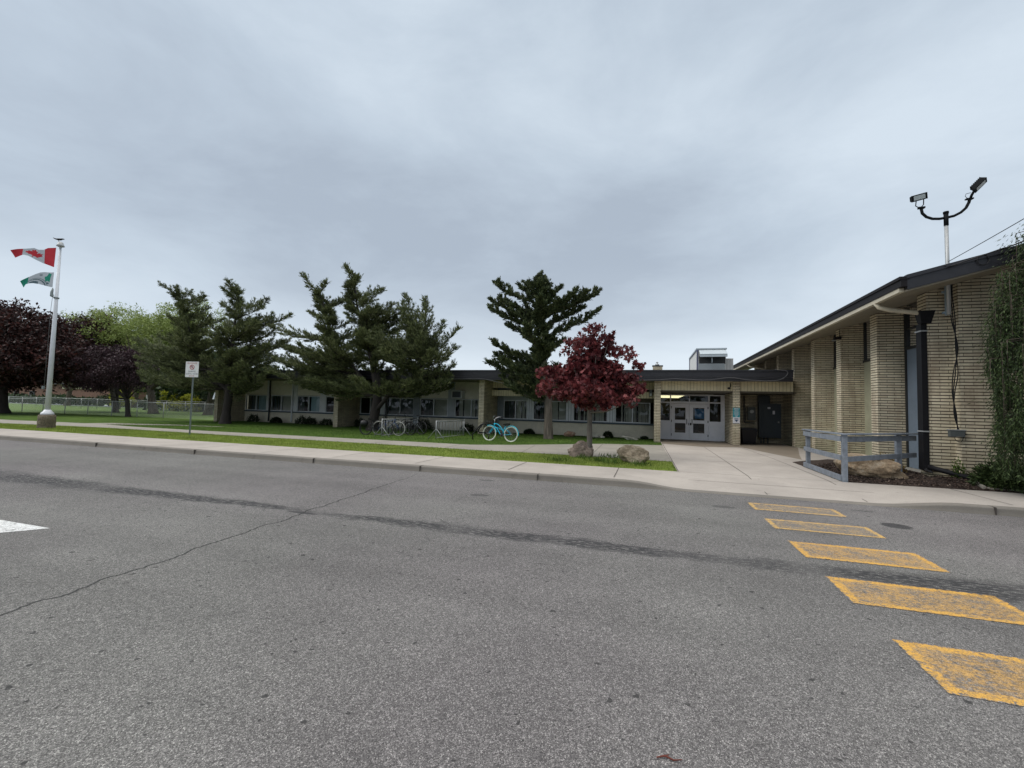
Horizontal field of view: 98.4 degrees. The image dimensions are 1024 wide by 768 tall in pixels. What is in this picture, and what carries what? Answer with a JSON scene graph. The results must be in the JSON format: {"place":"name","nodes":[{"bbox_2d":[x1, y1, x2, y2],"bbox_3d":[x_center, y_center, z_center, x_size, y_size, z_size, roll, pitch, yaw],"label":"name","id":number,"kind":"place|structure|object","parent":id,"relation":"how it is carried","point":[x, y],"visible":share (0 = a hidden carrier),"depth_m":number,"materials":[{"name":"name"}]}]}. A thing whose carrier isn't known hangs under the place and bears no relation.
{"place":"outdoors","nodes":[
{"label":"outdoors","id":0,"kind":"place"},
{"bbox_2d":[10,402,189,409],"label":"road","id":1,"kind":"structure","parent":0,"point":[76,405],"depth_m":76.20,"materials":[{"name":"grey asphalt"}]},
{"bbox_2d":[0,411,661,444],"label":"lawn","id":2,"kind":"structure","parent":0,"point":[69,418],"depth_m":24.88,"materials":[{"name":"green plant"}]},
{"bbox_2d":[0,297,99,412],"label":"purple maple","id":3,"kind":"object","parent":2,"relation":"on","point":[24,351],"visible":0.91,"depth_m":34.91,"materials":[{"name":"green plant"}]},
{"bbox_2d":[130,277,294,423],"bbox_3d":[-20.391,-2.215,30.036,12.999,9.848,6.679,-1,-4,37],"label":"conifer tree","id":4,"kind":"object","parent":2,"relation":"on","point":[231,366],"visible":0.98,"depth_m":28.81,"materials":[{"name":"green plant"}]},
{"bbox_2d":[245,414,260,421],"bbox_3d":[-18.908,2.477,32.273,0.976,0.720,0.951,1,-3,17],"label":"shrub","id":5,"kind":"object","parent":2,"relation":"on","point":[251,416],"visible":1,"depth_m":32.16,"materials":[{"name":"green plant"}]},
{"bbox_2d":[270,417,282,422],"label":"shrub","id":6,"kind":"object","parent":2,"relation":"on","point":[276,420],"visible":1,"depth_m":31.51,"materials":[{"name":"green plant"}]},
{"bbox_2d":[294,415,308,423],"bbox_3d":[-14.696,2.488,30.962,1.023,0.714,1.033,3,-3,-32],"label":"shrub","id":7,"kind":"object","parent":2,"relation":"on","point":[298,421],"visible":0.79,"depth_m":30.75,"materials":[{"name":"green plant"}]},
{"bbox_2d":[302,416,316,424],"bbox_3d":[-14.063,2.514,30.734,0.963,0.674,0.943,3,-3,-26],"label":"shrub","id":8,"kind":"object","parent":2,"relation":"on","point":[311,420],"visible":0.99,"depth_m":30.60,"materials":[{"name":"green plant"}]},
{"bbox_2d":[317,418,332,424],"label":"shrub","id":9,"kind":"object","parent":2,"relation":"on","point":[327,421],"visible":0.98,"depth_m":30.17,"materials":[{"name":"green plant"}]},
{"bbox_2d":[354,418,364,425],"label":"shrub","id":10,"kind":"object","parent":2,"relation":"on","point":[357,422],"visible":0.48,"depth_m":29.30,"materials":[{"name":"green plant"}]},
{"bbox_2d":[262,262,462,430],"bbox_3d":[-9.112,-2.185,26.107,13.332,10.001,6.756,1,-3,17],"label":"conifer tree","id":11,"kind":"object","parent":2,"relation":"on","point":[335,368],"visible":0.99,"depth_m":25.34,"materials":[{"name":"green plant"}]},
{"bbox_2d":[359,415,393,434],"bbox_3d":[-6.815,2.072,22.258,1.838,1.033,0.620,1,-8,9],"label":"bicycle","id":12,"kind":"object","parent":2,"relation":"on","point":[363,423],"visible":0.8,"depth_m":22.25,"materials":[{"name":"metal"}]},
{"bbox_2d":[373,415,404,435],"bbox_3d":[-6.240,2.093,22.396,1.838,1.033,0.620,1,-7,13],"label":"bicycle","id":13,"kind":"object","parent":2,"relation":"on","point":[384,427],"visible":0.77,"depth_m":22.33,"materials":[{"name":"metal"}]},
{"bbox_2d":[374,417,423,436],"bbox_3d":[-5.784,2.202,22.978,0.868,0.872,3.452,1,-3,17],"label":"bike rack","id":14,"kind":"object","parent":2,"relation":"on","point":[397,426],"visible":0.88,"depth_m":22.76,"materials":[{"name":"metal"}]},
{"bbox_2d":[388,412,415,434],"bbox_3d":[-5.806,2.070,22.996,1.865,1.162,0.646,0,1,21],"label":"bicycle","id":15,"kind":"object","parent":2,"relation":"on","point":[405,422],"visible":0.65,"depth_m":22.86,"materials":[{"name":"metal"}]},
{"bbox_2d":[403,415,427,434],"bbox_3d":[-5.248,2.187,23.742,1.838,1.033,0.620,0,-8,31],"label":"bicycle","id":16,"kind":"object","parent":2,"relation":"on","point":[418,423],"visible":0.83,"depth_m":23.57,"materials":[{"name":"metal"}]},
{"bbox_2d":[413,419,434,429],"bbox_3d":[-5.617,2.555,28.146,1.405,0.776,0.956,1,-3,17],"label":"shrub","id":17,"kind":"object","parent":2,"relation":"on","point":[428,425],"visible":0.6,"depth_m":28.06,"materials":[{"name":"green plant"}]},
{"bbox_2d":[428,419,470,439],"bbox_3d":[-3.035,2.220,21.976,0.868,0.872,3.052,0,-3,19],"label":"bike rack","id":18,"kind":"object","parent":2,"relation":"on","point":[460,429],"visible":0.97,"depth_m":22.13,"materials":[{"name":"metal"}]},
{"bbox_2d":[459,423,474,430],"bbox_3d":[-2.788,2.652,27.232,0.973,0.635,0.973,3,-3,-31],"label":"shrub","id":19,"kind":"object","parent":2,"relation":"on","point":[469,427],"visible":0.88,"depth_m":27.08,"materials":[{"name":"green plant"}]},
{"bbox_2d":[472,423,491,438],"bbox_3d":[-1.389,2.236,20.783,0.976,0.833,0.233,1,-3,11],"label":"loop rack","id":20,"kind":"object","parent":2,"relation":"on","point":[479,426],"visible":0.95,"depth_m":20.73,"materials":[{"name":"black metal"}]},
{"bbox_2d":[483,416,518,441],"bbox_3d":[-0.522,2.069,20.370,1.865,1.162,0.646,0,-8,26],"label":"bicycle","id":21,"kind":"object","parent":2,"relation":"on","point":[494,427],"visible":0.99,"depth_m":20.35,"materials":[{"name":"blue metal"}]},
{"bbox_2d":[523,428,534,433],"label":"shrub","id":22,"kind":"object","parent":2,"relation":"on","point":[528,431],"visible":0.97,"depth_m":25.93,"materials":[{"name":"green plant"}]},
{"bbox_2d":[482,270,602,438],"bbox_3d":[1.324,-1.617,22.424,6.374,8.937,3.675,1,-3,17],"label":"conifer tree","id":23,"kind":"object","parent":2,"relation":"on","point":[539,290],"visible":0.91,"depth_m":22.71,"materials":[{"name":"green plant"}]},
{"bbox_2d":[564,431,575,436],"bbox_3d":[3.253,2.824,24.752,0.566,0.395,0.568,3,-3,-23],"label":"boulder","id":24,"kind":"object","parent":2,"relation":"on","point":[569,434],"visible":0.9,"depth_m":24.55,"materials":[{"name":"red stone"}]},
{"bbox_2d":[602,430,613,437],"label":"shrub","id":25,"kind":"object","parent":2,"relation":"on","point":[607,434],"visible":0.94,"depth_m":24.59,"materials":[{"name":"green plant"}]},
{"bbox_2d":[621,436,637,439],"bbox_3d":[6.280,2.888,23.476,0.915,0.276,0.337,1,-3,17],"label":"boulder","id":26,"kind":"object","parent":2,"relation":"on","point":[628,438],"visible":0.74,"depth_m":23.39,"materials":[{"name":"stone"}]},
{"bbox_2d":[0,419,670,460],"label":"path","id":27,"kind":"structure","parent":0,"point":[657,452],"depth_m":18.27,"materials":[{"name":"concrete"}]},
{"bbox_2d":[0,423,672,470],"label":"grass strip","id":28,"kind":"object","parent":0,"point":[535,457],"depth_m":14.98,"materials":[{"name":"green plant"}]},
{"bbox_2d":[36,242,64,427],"bbox_3d":[-22.383,-2.377,21.566,0.660,9.260,0.660,1,-3,17],"label":"flagpole","id":29,"kind":"object","parent":28,"relation":"on","point":[46,417],"visible":0.93,"depth_m":21.45,"materials":[{"name":"metal"}]},
{"bbox_2d":[11,248,55,266],"bbox_3d":[-23.019,-6.246,21.232,1.512,0.980,0.144,3,-3,-31],"label":"canadian flag","id":30,"kind":"object","parent":29,"relation":"attached to","point":[46,256],"visible":1,"depth_m":21.39,"materials":[{"name":"red fabric"}]},
{"bbox_2d":[20,272,53,287],"bbox_3d":[-22.893,-5.038,21.287,1.108,0.920,0.113,3,-3,-31],"label":"green flag","id":31,"kind":"object","parent":29,"relation":"attached to","point":[44,278],"visible":1,"depth_m":21.39,"materials":[{"name":"fabric"}]},
{"bbox_2d":[185,361,198,433],"bbox_3d":[-14.216,0.631,19.553,0.600,3.260,0.095,1,-3,3],"label":"no parking sign","id":32,"kind":"object","parent":28,"relation":"on","point":[192,370],"visible":0.98,"depth_m":19.58,"materials":[{"name":"white metal"}]},
{"bbox_2d":[567,440,593,456],"bbox_3d":[2.269,2.268,14.636,0.865,0.806,0.595,1,-3,6],"label":"boulder","id":33,"kind":"object","parent":28,"relation":"on","point":[578,448],"visible":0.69,"depth_m":14.42,"materials":[{"name":"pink stone"}]},
{"bbox_2d":[535,322,646,456],"bbox_3d":[2.556,0.190,14.569,3.676,4.540,3.591,1,-3,17],"label":"red maple","id":34,"kind":"object","parent":28,"relation":"on","point":[591,377],"visible":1,"depth_m":14.21,"materials":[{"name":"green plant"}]},
{"bbox_2d":[543,452,650,466],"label":"weeds","id":35,"kind":"object","parent":28,"relation":"on","point":[604,460],"visible":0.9,"depth_m":13.19,"materials":[{"name":"green plant"}]},
{"bbox_2d":[617,445,649,462],"bbox_3d":[3.654,2.158,13.369,0.985,0.628,0.650,1,-3,17],"label":"boulder","id":36,"kind":"object","parent":28,"relation":"on","point":[627,453],"visible":0.86,"depth_m":13.16,"materials":[{"name":"grey stone"}]},
{"bbox_2d":[9,403,839,481],"bbox_3d":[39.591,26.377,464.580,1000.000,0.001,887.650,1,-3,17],"label":"ground","id":37,"kind":"structure","parent":0,"point":[98,411],"depth_m":45.75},
{"bbox_2d":[56,381,74,405],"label":"background tree","id":38,"kind":"object","parent":37,"relation":"on","point":[68,395],"visible":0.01,"depth_m":69.67,"materials":[{"name":"green plant"}]},
{"bbox_2d":[8,383,146,399],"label":"brick building","id":39,"kind":"structure","parent":37,"relation":"on","point":[78,392],"depth_m":101.28,"materials":[{"name":"brown brick"}]},
{"bbox_2d":[48,311,131,412],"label":"purple maple","id":40,"kind":"object","parent":37,"relation":"on","point":[86,322],"visible":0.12,"depth_m":44.15,"materials":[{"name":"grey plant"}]},
{"bbox_2d":[8,393,201,407],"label":"hedge","id":41,"kind":"object","parent":37,"relation":"on","point":[54,396],"visible":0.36,"depth_m":75.67,"materials":[{"name":"green plant"}]},
{"bbox_2d":[9,398,213,419],"bbox_3d":[-42.918,1.916,39.754,46.262,1.350,0.090,1,-3,17],"label":"chain link fence","id":42,"kind":"object","parent":37,"relation":"on","point":[111,414],"visible":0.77,"depth_m":36.73,"materials":[{"name":"grey metal"}]},
{"bbox_2d":[8,396,214,411],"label":"chain link fence","id":43,"kind":"object","parent":37,"relation":"on","point":[111,405],"visible":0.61,"depth_m":54.96,"materials":[{"name":"grey metal"}]},
{"bbox_2d":[67,342,160,416],"bbox_3d":[-32.057,-0.332,36.365,9.232,6.194,5.566,1,-3,17],"label":"purple plum","id":44,"kind":"object","parent":37,"relation":"on","point":[115,371],"visible":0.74,"depth_m":35.26,"materials":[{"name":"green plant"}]},
{"bbox_2d":[108,390,136,408],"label":"yellow bush","id":45,"kind":"object","parent":37,"relation":"on","point":[132,400],"visible":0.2,"depth_m":57.68,"materials":[{"name":"green plant"}]},
{"bbox_2d":[130,329,154,407],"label":"background tree","id":46,"kind":"object","parent":37,"relation":"on","point":[136,396],"visible":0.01,"depth_m":67.99,"materials":[{"name":"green plant"}]},
{"bbox_2d":[60,299,236,413],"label":"background tree","id":47,"kind":"object","parent":37,"relation":"on","point":[144,326],"visible":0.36,"depth_m":43.35,"materials":[{"name":"green plant"}]},
{"bbox_2d":[156,390,185,410],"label":"yellow bush","id":48,"kind":"object","parent":37,"relation":"on","point":[170,402],"visible":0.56,"depth_m":54.55,"materials":[{"name":"green plant"}]},
{"bbox_2d":[142,385,214,411],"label":"evergreen hedge","id":49,"kind":"object","parent":37,"relation":"on","point":[182,392],"visible":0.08,"depth_m":55.51,"materials":[{"name":"green plant"}]},
{"bbox_2d":[175,393,203,411],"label":"yellow bush","id":50,"kind":"object","parent":37,"relation":"on","point":[188,398],"visible":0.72,"depth_m":53.12,"materials":[{"name":"green plant"}]},
{"bbox_2d":[178,337,274,414],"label":"background tree","id":51,"kind":"object","parent":37,"relation":"on","point":[210,401],"visible":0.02,"depth_m":44.99,"materials":[{"name":"plant"}]},
{"bbox_2d":[213,362,800,444],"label":"school building","id":52,"kind":"structure","parent":37,"relation":"on","point":[655,416],"depth_m":26.45,"materials":[{"name":"brick"}]},
{"bbox_2d":[245,395,266,410],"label":"window","id":53,"kind":"structure","parent":52,"relation":"in","point":[262,398],"depth_m":33.17,"materials":[{"name":"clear glass"}]},
{"bbox_2d":[271,395,291,410],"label":"window","id":54,"kind":"structure","parent":52,"relation":"in","point":[285,400],"depth_m":32.50,"materials":[{"name":"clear glass"}]},
{"bbox_2d":[297,396,319,411],"bbox_3d":[-14.556,1.436,31.803,2.030,1.155,0.275,1,-3,17],"label":"window","id":55,"kind":"structure","parent":52,"relation":"in","point":[315,400],"depth_m":31.74,"materials":[{"name":"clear glass"}]},
{"bbox_2d":[325,396,333,412],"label":"window","id":56,"kind":"structure","parent":52,"relation":"in","point":[326,396],"depth_m":31.23,"materials":[{"name":"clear glass"}]},
{"bbox_2d":[360,397,380,413],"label":"window","id":57,"kind":"structure","parent":52,"relation":"in","point":[360,397],"depth_m":30.25,"materials":[{"name":"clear glass"}]},
{"bbox_2d":[386,398,413,415],"bbox_3d":[-7.450,1.500,29.551,2.100,1.155,0.199,1,-3,17],"label":"window","id":58,"kind":"structure","parent":52,"relation":"in","point":[397,406],"depth_m":29.58,"materials":[{"name":"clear glass"}]},
{"bbox_2d":[419,398,447,416],"bbox_3d":[-5.053,1.526,28.873,2.020,1.155,0.328,1,-3,17],"label":"window","id":59,"kind":"structure","parent":52,"relation":"in","point":[440,406],"depth_m":28.80,"materials":[{"name":"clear glass"}]},
{"bbox_2d":[454,399,478,417],"bbox_3d":[-2.551,1.546,28.029,2.300,1.155,0.202,1,-3,17],"label":"window","id":60,"kind":"structure","parent":52,"relation":"in","point":[469,404],"depth_m":28.17,"materials":[{"name":"grey glass"}]},
{"bbox_2d":[503,400,527,419],"bbox_3d":[0.255,1.581,27.221,1.540,1.165,0.328,1,-3,17],"label":"window","id":61,"kind":"structure","parent":52,"relation":"in","point":[517,411],"depth_m":27.18,"materials":[{"name":"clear glass"}]},
{"bbox_2d":[533,401,566,420],"bbox_3d":[2.299,1.600,26.585,2.060,1.165,0.328,1,-3,17],"label":"window","id":62,"kind":"structure","parent":52,"relation":"in","point":[562,405],"depth_m":26.48,"materials":[{"name":"grey glass"}]},
{"bbox_2d":[573,403,607,421],"bbox_3d":[4.581,1.617,25.809,2.000,1.165,0.202,1,-3,17],"label":"window","id":63,"kind":"structure","parent":52,"relation":"in","point":[597,415],"depth_m":25.77,"materials":[{"name":"grey glass"}]},
{"bbox_2d":[615,403,649,423],"bbox_3d":[6.844,1.639,25.105,1.940,1.165,0.202,1,-3,17],"label":"window","id":64,"kind":"structure","parent":52,"relation":"in","point":[642,414],"depth_m":25.07,"materials":[{"name":"grey glass"}]},
{"bbox_2d":[671,404,688,439],"bbox_3d":[9.214,2.062,24.226,0.935,1.960,0.133,1,-3,17],"label":"door","id":65,"kind":"structure","parent":52,"relation":"in","point":[674,435],"depth_m":24.23,"materials":[{"name":"white metal"}]},
{"bbox_2d":[689,404,707,440],"bbox_3d":[10.125,2.070,23.942,0.955,1.960,0.133,1,-3,17],"label":"door","id":66,"kind":"structure","parent":52,"relation":"in","point":[692,436],"depth_m":23.95,"materials":[{"name":"white metal"}]},
{"bbox_2d":[695,409,703,418],"bbox_3d":[10.218,1.623,24.067,0.480,0.530,0.010,1,-3,17],"label":"poster","id":67,"kind":"object","parent":52,"relation":"attached to","point":[699,413],"visible":1,"depth_m":24.06,"materials":[{"name":"blue paper"}]},
{"bbox_2d":[689,348,732,369],"bbox_3d":[12.472,-1.091,27.863,2.000,1.770,5.700,1,-3,17],"label":"rooftop unit","id":68,"kind":"object","parent":52,"relation":"on","point":[708,359],"visible":0.72,"depth_m":25.66,"materials":[{"name":"metal"}]},
{"bbox_2d":[659,369,787,380],"bbox_3d":[9.277,-0.427,21.161,6.933,0.546,0.025,1,-3,17],"label":"roof cable","id":69,"kind":"object","parent":52,"relation":"attached to","point":[737,378],"visible":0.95,"depth_m":20.68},
{"bbox_2d":[733,408,739,422],"bbox_3d":[10.758,1.515,21.188,0.300,0.740,0.043,1,-3,17],"label":"banner","id":70,"kind":"object","parent":52,"relation":"attached to","point":[736,415],"visible":1,"depth_m":21.17,"materials":[{"name":"blue"}]},
{"bbox_2d":[743,396,755,423],"bbox_3d":[12.446,1.342,23.156,0.530,1.450,0.320,1,-3,17],"label":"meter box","id":71,"kind":"object","parent":52,"relation":"attached to","point":[751,413],"visible":1,"depth_m":23.07,"materials":[{"name":"grey metal"}]},
{"bbox_2d":[757,395,780,442],"bbox_3d":[13.275,1.845,22.790,1.000,2.490,0.470,1,-3,17],"label":"electrical cabinet","id":72,"kind":"object","parent":52,"relation":"attached to","point":[768,420],"visible":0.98,"depth_m":22.66,"materials":[{"name":"metal"}]},
{"bbox_2d":[733,244,1023,479],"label":"hall building","id":73,"kind":"structure","parent":37,"relation":"on","point":[885,363],"depth_m":12.82,"materials":[{"name":"brick"}]},
{"bbox_2d":[833,334,835,368],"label":"window","id":74,"kind":"structure","parent":73,"relation":"in","point":[834,367],"depth_m":18.29,"materials":[{"name":"black glass"}]},
{"bbox_2d":[832,329,841,340],"bbox_3d":[11.790,-1.797,16.056,0.260,0.460,0.160,1,-3,17],"label":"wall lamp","id":75,"kind":"object","parent":73,"relation":"attached to","point":[837,338],"visible":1,"depth_m":15.99,"materials":[{"name":"black metal"}]},
{"bbox_2d":[863,321,870,362],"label":"window","id":76,"kind":"structure","parent":73,"relation":"in","point":[866,326],"depth_m":15.67,"materials":[{"name":"black glass"}]},
{"bbox_2d":[907,348,920,469],"bbox_3d":[11.412,0.657,12.122,0.120,3.460,1.990,1,-3,17],"label":"door","id":77,"kind":"structure","parent":73,"relation":"in","point":[911,353],"depth_m":12.83,"materials":[{"name":"silver metal"}]},
{"bbox_2d":[910,177,986,315],"bbox_3d":[10.583,-3.300,10.705,1.495,3.254,0.303,0,-3,23],"label":"flood light pole","id":78,"kind":"object","parent":73,"relation":"attached to","point":[978,184],"visible":0.99,"depth_m":10.74,"materials":[{"name":"grey metal"}]},
{"bbox_2d":[948,219,1022,261],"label":"overhead wire","id":79,"kind":"object","parent":78,"relation":"attached to","point":[987,239],"visible":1,"depth_m":9.16,"materials":[{"name":"black metal"}]},
{"bbox_2d":[950,315,957,429],"bbox_3d":[10.664,-0.710,10.642,0.153,3.720,0.032,1,-3,17],"label":"wall cable","id":80,"kind":"object","parent":73,"relation":"attached to","point":[953,370],"depth_m":10.62,"materials":[{"name":"black rubber"}]},
{"bbox_2d":[950,285,958,429],"bbox_3d":[10.665,-0.709,10.642,0.112,3.722,0.032,1,-3,17],"label":"wall cable","id":81,"kind":"object","parent":73,"relation":"attached to","point":[956,361],"depth_m":10.62,"materials":[{"name":"black rubber"}]},
{"bbox_2d":[951,284,959,429],"bbox_3d":[10.672,-0.708,10.639,0.125,3.723,0.032,1,-3,17],"label":"wall cable","id":82,"kind":"object","parent":73,"relation":"attached to","point":[955,353],"depth_m":10.63,"materials":[{"name":"black rubber"}]},
{"bbox_2d":[947,429,966,436],"bbox_3d":[10.597,1.171,10.530,0.320,0.170,0.110,1,-3,17],"label":"junction box","id":83,"kind":"object","parent":73,"relation":"attached to","point":[955,433],"visible":1,"depth_m":10.50,"materials":[{"name":"grey metal"}]},
{"bbox_2d":[948,240,1023,267],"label":"overhead wire","id":84,"kind":"object","parent":73,"relation":"attached to","point":[987,253],"visible":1,"depth_m":9.28,"materials":[{"name":"black metal"}]},
{"bbox_2d":[1004,317,1023,368],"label":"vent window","id":85,"kind":"structure","parent":73,"relation":"in","point":[1015,317],"depth_m":10.32,"materials":[{"name":"green plant"}]},
{"bbox_2d":[793,459,1023,492],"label":"mulch bed","id":86,"kind":"object","parent":37,"relation":"on","point":[825,461],"visible":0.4,"depth_m":10.46,"materials":[{"name":"brown wood"}]},
{"bbox_2d":[802,429,917,481],"bbox_3d":[9.324,1.838,11.589,2.251,1.182,3.073,1,-3,17],"label":"railing","id":87,"kind":"object","parent":86,"relation":"on","point":[898,455],"visible":0.92,"depth_m":11.02,"materials":[{"name":"paint"}]},
{"bbox_2d":[833,453,908,478],"bbox_3d":[9.001,2.123,11.079,0.824,0.706,1.381,4,-4,-37],"label":"boulder","id":88,"kind":"object","parent":86,"relation":"on","point":[885,468],"visible":0.56,"depth_m":10.79,"materials":[{"name":"beige stone"}]},
{"bbox_2d":[882,452,907,472],"bbox_3d":[9.895,2.132,11.638,0.800,0.686,0.814,1,-3,9],"label":"brown shrub","id":89,"kind":"object","parent":86,"relation":"on","point":[903,469],"visible":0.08,"depth_m":11.39,"materials":[{"name":"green plant"}]},
{"bbox_2d":[950,456,965,477],"bbox_3d":[10.531,2.060,10.422,0.343,0.725,0.225,1,-3,17],"label":"wall weed","id":90,"kind":"object","parent":86,"relation":"on","point":[957,469],"depth_m":10.42,"materials":[{"name":"green plant"}]},
{"bbox_2d":[966,457,1023,493],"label":"juniper shrub","id":91,"kind":"object","parent":86,"relation":"on","point":[983,476],"visible":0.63,"depth_m":9.78,"materials":[{"name":"green plant"}]},
{"bbox_2d":[976,481,1023,491],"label":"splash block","id":92,"kind":"object","parent":86,"relation":"on","point":[982,486],"depth_m":9.72,"materials":[{"name":"concrete"}]},
{"bbox_2d":[969,224,1023,482],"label":"weeping conifer","id":93,"kind":"object","parent":37,"relation":"on","point":[1008,428],"visible":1,"depth_m":9.18,"materials":[{"name":"green plant"}]},
{"bbox_2d":[0,440,1023,767],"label":"road","id":94,"kind":"structure","parent":0,"point":[172,610],"depth_m":3.48,"materials":[{"name":"grey asphalt"}]},
{"bbox_2d":[0,520,45,532],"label":"lane line","id":95,"kind":"object","parent":94,"relation":"on","point":[7,526],"visible":1,"depth_m":5.72,"materials":[{"name":"white paint"}]},
{"bbox_2d":[0,435,1023,516],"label":"kerb","id":96,"kind":"structure","parent":94,"relation":"on","point":[982,509],"depth_m":10.73,"materials":[{"name":"grey concrete"}]},
{"bbox_2d":[656,754,681,760],"bbox_3d":[0.777,1.844,2.184,0.122,0.014,0.031,1,-3,14],"label":"twig","id":97,"kind":"object","parent":94,"relation":"on","point":[666,756],"visible":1,"depth_m":2.18,"materials":[{"name":"brown wood"}]},
{"bbox_2d":[747,502,847,516],"bbox_3d":[5.083,2.253,7.943,1.427,0.001,0.650,1,-3,17],"label":"crosswalk bar","id":98,"kind":"object","parent":94,"relation":"on","point":[798,509],"visible":1,"depth_m":7.92,"materials":[{"name":"yellow paint"}]},
{"bbox_2d":[764,518,884,537],"bbox_3d":[4.688,2.180,6.715,1.439,0.001,0.667,1,-3,17],"label":"crosswalk bar","id":99,"kind":"object","parent":94,"relation":"on","point":[823,527],"visible":1,"depth_m":6.69,"materials":[{"name":"yellow paint"}]},
{"bbox_2d":[787,540,952,572],"bbox_3d":[4.310,2.106,5.441,1.435,0.001,0.726,1,-3,17],"label":"crosswalk bar","id":100,"kind":"object","parent":94,"relation":"on","point":[867,555],"visible":1,"depth_m":5.41,"materials":[{"name":"yellow paint"}]},
{"bbox_2d":[825,576,1023,624],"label":"crosswalk bar","id":101,"kind":"object","parent":94,"relation":"on","point":[947,602],"visible":1,"depth_m":4.14,"materials":[{"name":"yellow paint"}]},
{"bbox_2d":[892,639,1023,706],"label":"crosswalk bar","id":102,"kind":"object","parent":94,"relation":"on","point":[984,676],"visible":1,"depth_m":3.00,"materials":[{"name":"yellow paint"}]},
{"bbox_2d":[0,428,1023,507],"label":"sidewalk","id":103,"kind":"structure","parent":0,"point":[892,494],"depth_m":10.73,"materials":[{"name":"concrete"}]},
{"bbox_2d":[0,0,1023,369],"label":"sky","id":104,"kind":"structure","parent":0,"point":[733,175],"materials":[{"name":"grey"}]},
{"bbox_2d":[660,439,873,501],"bbox_3d":[8.810,2.663,16.325,6.070,0.168,15.750,1,-3,17],"label":"entrance apron","id":105,"kind":"object","parent":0,"point":[742,461],"visible":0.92,"depth_m":13.93,"materials":[{"name":"concrete"}]},
{"bbox_2d":[661,439,801,459],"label":"damp paving","id":106,"kind":"structure","parent":105,"relation":"on","point":[785,450],"depth_m":20.72,"materials":[{"name":"concrete"}]},
{"bbox_2d":[740,428,756,443],"bbox_3d":[11.783,2.599,22.039,0.750,0.807,0.700,1,-3,17],"label":"trash bin","id":107,"kind":"object","parent":106,"relation":"on","point":[748,435],"visible":0.92,"depth_m":21.78,"materials":[{"name":"black plastic"}]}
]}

